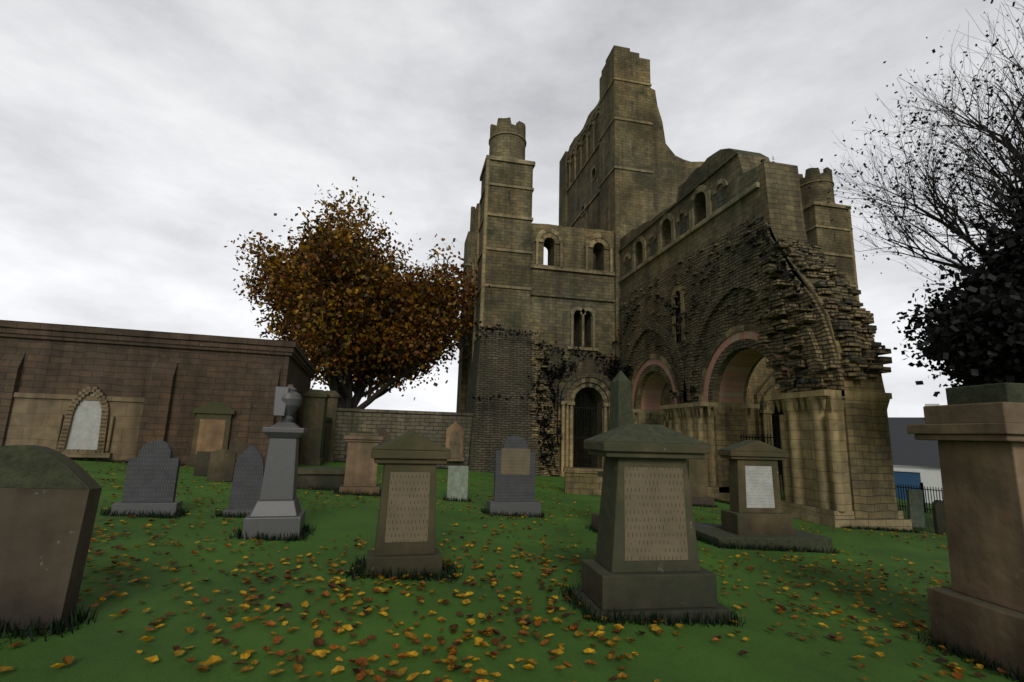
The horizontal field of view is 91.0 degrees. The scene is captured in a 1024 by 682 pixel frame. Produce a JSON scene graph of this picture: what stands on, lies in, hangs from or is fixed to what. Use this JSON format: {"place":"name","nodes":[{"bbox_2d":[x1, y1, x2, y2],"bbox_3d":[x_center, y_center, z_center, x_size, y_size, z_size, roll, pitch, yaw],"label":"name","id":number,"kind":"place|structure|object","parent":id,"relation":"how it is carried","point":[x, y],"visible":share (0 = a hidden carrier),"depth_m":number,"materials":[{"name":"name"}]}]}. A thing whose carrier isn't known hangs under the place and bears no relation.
{"place":"outdoors","nodes":[
{"label":"outdoors","id":0,"kind":"place"},
{"bbox_2d":[0,457,1023,681],"bbox_3d":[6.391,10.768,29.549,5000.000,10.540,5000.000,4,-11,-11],"label":"ground","id":1,"kind":"structure","parent":0,"point":[101,649],"depth_m":4.93,"materials":[{"name":"green plant"}]},
{"bbox_2d":[0,445,101,630],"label":"gravestone","id":2,"kind":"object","parent":1,"relation":"on","point":[49,499],"depth_m":3.79,"materials":[{"name":"stone"}]},
{"bbox_2d":[110,440,182,516],"bbox_3d":[-5.992,2.414,8.355,0.900,1.500,0.320,5,-11,-17],"label":"gravestone","id":3,"kind":"object","parent":1,"relation":"on","point":[152,475],"visible":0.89,"depth_m":8.32,"materials":[{"name":"stone"}]},
{"bbox_2d":[0,320,315,466],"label":"boundary wall","id":4,"kind":"structure","parent":1,"relation":"on","point":[80,392],"depth_m":17.25,"materials":[{"name":"brown stone"}]},
{"bbox_2d":[193,451,211,475],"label":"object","id":5,"kind":"object","parent":1,"relation":"on","point":[202,463],"visible":0.54,"depth_m":14.64,"materials":[{"name":"stone"}]},
{"bbox_2d":[206,449,236,481],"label":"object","id":6,"kind":"object","parent":1,"relation":"on","point":[222,462],"visible":0.89,"depth_m":13.71,"materials":[{"name":"stone"}]},
{"bbox_2d":[223,445,264,516],"bbox_3d":[-4.686,2.619,8.910,0.620,1.520,0.250,4,-11,-14],"label":"gravestone","id":7,"kind":"object","parent":1,"relation":"on","point":[247,480],"visible":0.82,"depth_m":8.88,"materials":[{"name":"stone"}]},
{"bbox_2d":[241,385,307,539],"bbox_3d":[-3.532,1.945,7.720,0.760,2.540,0.760,5,-11,-16],"label":"monument","id":8,"kind":"object","parent":1,"relation":"on","point":[277,510],"visible":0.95,"depth_m":7.50,"materials":[{"name":"stone"}]},
{"bbox_2d":[297,467,344,489],"bbox_3d":[-5.036,3.928,13.999,2.040,0.740,1.040,5,-11,-16],"label":"chest","id":9,"kind":"object","parent":1,"relation":"on","point":[319,477],"visible":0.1,"depth_m":13.53,"materials":[{"name":"stone"}]},
{"bbox_2d":[224,177,489,408],"bbox_3d":[-10.065,-1.476,36.636,20.294,19.668,19.640,4,-11,-11],"label":"autumn tree","id":10,"kind":"object","parent":1,"relation":"on","point":[305,261],"depth_m":33.55,"materials":[{"name":"orange plant"}]},
{"bbox_2d":[339,431,382,494],"bbox_3d":[-4.027,3.395,13.480,1.000,1.930,0.700,4,-11,-14],"label":"gravestone","id":11,"kind":"object","parent":1,"relation":"on","point":[361,471],"visible":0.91,"depth_m":13.26,"materials":[{"name":"stone"}]},
{"bbox_2d":[298,389,472,468],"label":"stone wall","id":12,"kind":"structure","parent":1,"relation":"on","point":[328,423],"depth_m":26.64,"materials":[{"name":"brown stone"}]},
{"bbox_2d":[366,431,450,577],"bbox_3d":[-1.282,2.097,6.150,1.000,1.960,0.550,5,-11,-15],"label":"gravestone","id":13,"kind":"object","parent":1,"relation":"on","point":[406,526],"visible":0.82,"depth_m":6.02,"materials":[{"name":"stone"}]},
{"bbox_2d":[447,466,468,500],"bbox_3d":[-1.462,3.830,13.553,0.550,0.900,0.090,3,-13,-8],"label":"gravestone","id":14,"kind":"object","parent":1,"relation":"on","point":[457,484],"visible":0.81,"depth_m":13.51,"materials":[{"name":"stone"}]},
{"bbox_2d":[456,117,539,475],"bbox_3d":[1.075,-1.337,35.967,9.450,24.400,13.780,4,-11,-11],"label":"stair turret","id":15,"kind":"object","parent":1,"relation":"on","point":[498,252],"depth_m":30.27,"materials":[{"name":"stone"}]},
{"bbox_2d":[472,321,635,466],"bbox_3d":[2.602,3.086,29.058,9.980,8.142,3.207,4,-11,-11],"label":"ivy","id":16,"kind":"object","parent":15,"relation":"attached to","point":[626,368],"visible":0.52,"depth_m":29.11,"materials":[{"name":"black plant"}]},
{"bbox_2d":[0,462,1014,681],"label":"fallen leaves","id":17,"kind":"object","parent":1,"relation":"on","point":[451,661],"visible":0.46,"depth_m":4.71,"materials":[{"name":"orange plant"}]},
{"bbox_2d":[487,436,540,516],"bbox_3d":[0.057,3.280,11.780,1.200,2.100,0.420,4,-11,-13],"label":"gravestone","id":18,"kind":"object","parent":1,"relation":"on","point":[514,478],"visible":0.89,"depth_m":11.71,"materials":[{"name":"stone"}]},
{"bbox_2d":[529,223,614,467],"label":"transept wall","id":19,"kind":"structure","parent":1,"relation":"on","point":[550,320],"depth_m":31.45,"materials":[{"name":"stone"}]},
{"bbox_2d":[573,392,596,467],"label":"transept gate","id":20,"kind":"structure","parent":19,"relation":"attached to","point":[581,437],"depth_m":30.66,"materials":[{"name":"black metal"}]},
{"bbox_2d":[529,228,614,476],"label":"transept trim","id":21,"kind":"structure","parent":1,"relation":"on","point":[574,385],"depth_m":29.80,"materials":[{"name":"stone"}]},
{"bbox_2d":[457,157,817,456],"bbox_3d":[5.438,-0.028,26.184,9.398,12.374,20.543,12,-15,-43],"label":"ledge growth","id":22,"kind":"object","parent":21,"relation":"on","point":[795,287],"visible":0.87,"depth_m":22.77,"materials":[{"name":"black plant"}]},
{"bbox_2d":[563,467,602,495],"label":"wall","id":23,"kind":"structure","parent":1,"relation":"on","point":[583,481],"depth_m":18.29,"materials":[{"name":"stone"}]},
{"bbox_2d":[567,99,599,467],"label":"tower","id":24,"kind":"structure","parent":1,"relation":"on","point":[583,189],"depth_m":39.45,"materials":[{"name":"stone"}]},
{"bbox_2d":[557,354,610,470],"bbox_3d":[4.455,5.350,29.922,3.650,9.250,0.348,4,-11,-11],"label":"transept frontispiece","id":25,"kind":"object","parent":1,"relation":"on","point":[587,365],"visible":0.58,"depth_m":30.22,"materials":[{"name":"stone"}]},
{"bbox_2d":[559,45,653,373],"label":"tower","id":26,"kind":"structure","parent":1,"relation":"on","point":[625,191],"depth_m":34.22,"materials":[{"name":"brown stone"}]},
{"bbox_2d":[567,105,599,216],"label":"arcade","id":27,"kind":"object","parent":26,"relation":"attached to","point":[593,123],"depth_m":40.25},
{"bbox_2d":[592,370,633,528],"bbox_3d":[2.250,2.389,10.333,0.900,3.600,0.900,5,-11,-19],"label":"obelisk","id":28,"kind":"object","parent":1,"relation":"on","point":[621,411],"visible":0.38,"depth_m":10.40,"materials":[{"name":"stone"}]},
{"bbox_2d":[572,424,730,622],"bbox_3d":[1.460,2.041,5.502,1.450,2.230,0.800,3,-11,-9],"label":"grave monument","id":29,"kind":"object","parent":1,"relation":"on","point":[646,560],"visible":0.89,"depth_m":5.27,"materials":[{"name":"stone"}]},
{"bbox_2d":[663,384,670,427],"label":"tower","id":30,"kind":"structure","parent":1,"relation":"on","point":[667,399],"depth_m":41.21,"materials":[{"name":"stone"}]},
{"bbox_2d":[687,458,713,506],"bbox_3d":[6.456,4.830,17.545,0.950,2.350,0.450,3,-11,-7],"label":"gravestone","id":31,"kind":"object","parent":1,"relation":"on","point":[697,473],"visible":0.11,"depth_m":17.46,"materials":[{"name":"stone"}]},
{"bbox_2d":[651,88,750,439],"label":"wall","id":32,"kind":"structure","parent":1,"relation":"on","point":[672,172],"depth_m":34.55,"materials":[{"name":"stone"}]},
{"bbox_2d":[694,522,721,527],"bbox_3d":[4.127,4.280,11.542,0.760,0.170,1.900,6,-17,-23],"label":"ledger","id":33,"kind":"object","parent":1,"relation":"on","point":[708,525],"visible":0.12,"depth_m":11.04,"materials":[{"name":"stone"}]},
{"bbox_2d":[618,151,891,409],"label":"nave trim","id":34,"kind":"structure","parent":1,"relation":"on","point":[777,341],"depth_m":19.21,"materials":[{"name":"stone"}]},
{"bbox_2d":[695,527,832,552],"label":"slab","id":35,"kind":"structure","parent":1,"relation":"on","point":[801,539],"depth_m":9.74,"materials":[{"name":"grey stone"}]},
{"bbox_2d":[717,440,793,534],"bbox_3d":[5.000,3.241,10.354,1.300,2.362,0.600,3,-11,-8],"label":"monument","id":36,"kind":"object","parent":35,"relation":"on","point":[755,498],"visible":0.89,"depth_m":10.23,"materials":[{"name":"stone"}]},
{"bbox_2d":[754,370,775,441],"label":"arch","id":37,"kind":"structure","parent":1,"relation":"on","point":[769,381],"depth_m":32.53,"materials":[{"name":"stone"}]},
{"bbox_2d":[748,357,783,486],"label":"transept wall","id":38,"kind":"structure","parent":1,"relation":"on","point":[761,372],"depth_m":33.16,"materials":[{"name":"stone"}]},
{"bbox_2d":[772,405,782,479],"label":"transept gate","id":39,"kind":"structure","parent":38,"relation":"attached to","point":[774,415],"depth_m":33.37,"materials":[{"name":"black metal"}]},
{"bbox_2d":[759,359,782,490],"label":"transept trim","id":40,"kind":"structure","parent":1,"relation":"on","point":[765,409],"depth_m":32.12,"materials":[{"name":"stone"}]},
{"bbox_2d":[633,389,912,530],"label":"piers","id":41,"kind":"structure","parent":1,"relation":"on","point":[816,480],"depth_m":15.59,"materials":[{"name":"stone"}]},
{"bbox_2d":[740,434,784,499],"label":"arcade grilles","id":42,"kind":"object","parent":41,"relation":"attached to","point":[758,437],"visible":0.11,"depth_m":19.34,"materials":[{"name":"black metal"}]},
{"bbox_2d":[772,167,858,470],"bbox_3d":[18.846,-0.050,40.062,9.100,24.400,12.780,4,-11,-11],"label":"turret","id":43,"kind":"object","parent":1,"relation":"on","point":[822,229],"depth_m":36.18,"materials":[{"name":"stone"}]},
{"bbox_2d":[893,468,921,499],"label":"blue building","id":44,"kind":"structure","parent":1,"relation":"on","point":[907,477],"depth_m":39.73,"materials":[{"name":"stone"}]},
{"bbox_2d":[888,404,942,502],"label":"white house","id":45,"kind":"structure","parent":1,"relation":"on","point":[909,451],"depth_m":42.87,"materials":[{"name":"stone"}]},
{"bbox_2d":[906,489,924,527],"bbox_3d":[12.819,5.316,15.986,0.500,1.150,0.100,3,-8,-6],"label":"gravestone","id":46,"kind":"object","parent":1,"relation":"on","point":[915,507],"visible":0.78,"depth_m":15.94,"materials":[{"name":"stone"}]},
{"bbox_2d":[808,0,1023,299],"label":"bare tree","id":47,"kind":"object","parent":1,"relation":"on","point":[1008,146],"depth_m":17.01,"materials":[{"name":"black plant"}]},
{"bbox_2d":[895,483,943,512],"bbox_3d":[20.779,6.859,20.872,14.582,1.682,0.113,-6,-13,37],"label":"railing","id":48,"kind":"object","parent":1,"relation":"on","point":[921,487],"visible":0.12,"depth_m":22.62,"materials":[{"name":"metal"}]},
{"bbox_2d":[932,500,946,533],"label":"gravestone","id":49,"kind":"object","parent":1,"relation":"on","point":[938,511],"visible":0.78,"depth_m":14.56,"materials":[{"name":"stone"}]},
{"bbox_2d":[881,157,1023,396],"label":"yew tree","id":50,"kind":"object","parent":1,"relation":"on","point":[967,360],"depth_m":12.33,"materials":[{"name":"plant"}]},
{"bbox_2d":[906,383,1023,680],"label":"grave monument","id":51,"kind":"object","parent":1,"relation":"on","point":[976,432],"visible":0.96,"depth_m":4.67,"materials":[{"name":"stone"}]},
{"bbox_2d":[0,0,1023,416],"label":"sky","id":52,"kind":"structure","parent":0,"point":[140,139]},
{"bbox_2d":[619,216,844,414],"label":"nave wall","id":53,"kind":"structure","parent":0,"point":[723,322],"depth_m":21.60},
{"bbox_2d":[620,148,898,518],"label":"nave wall","id":54,"kind":"structure","parent":0,"point":[774,199],"depth_m":19.43,"materials":[{"name":"brown stone"}]}
]}

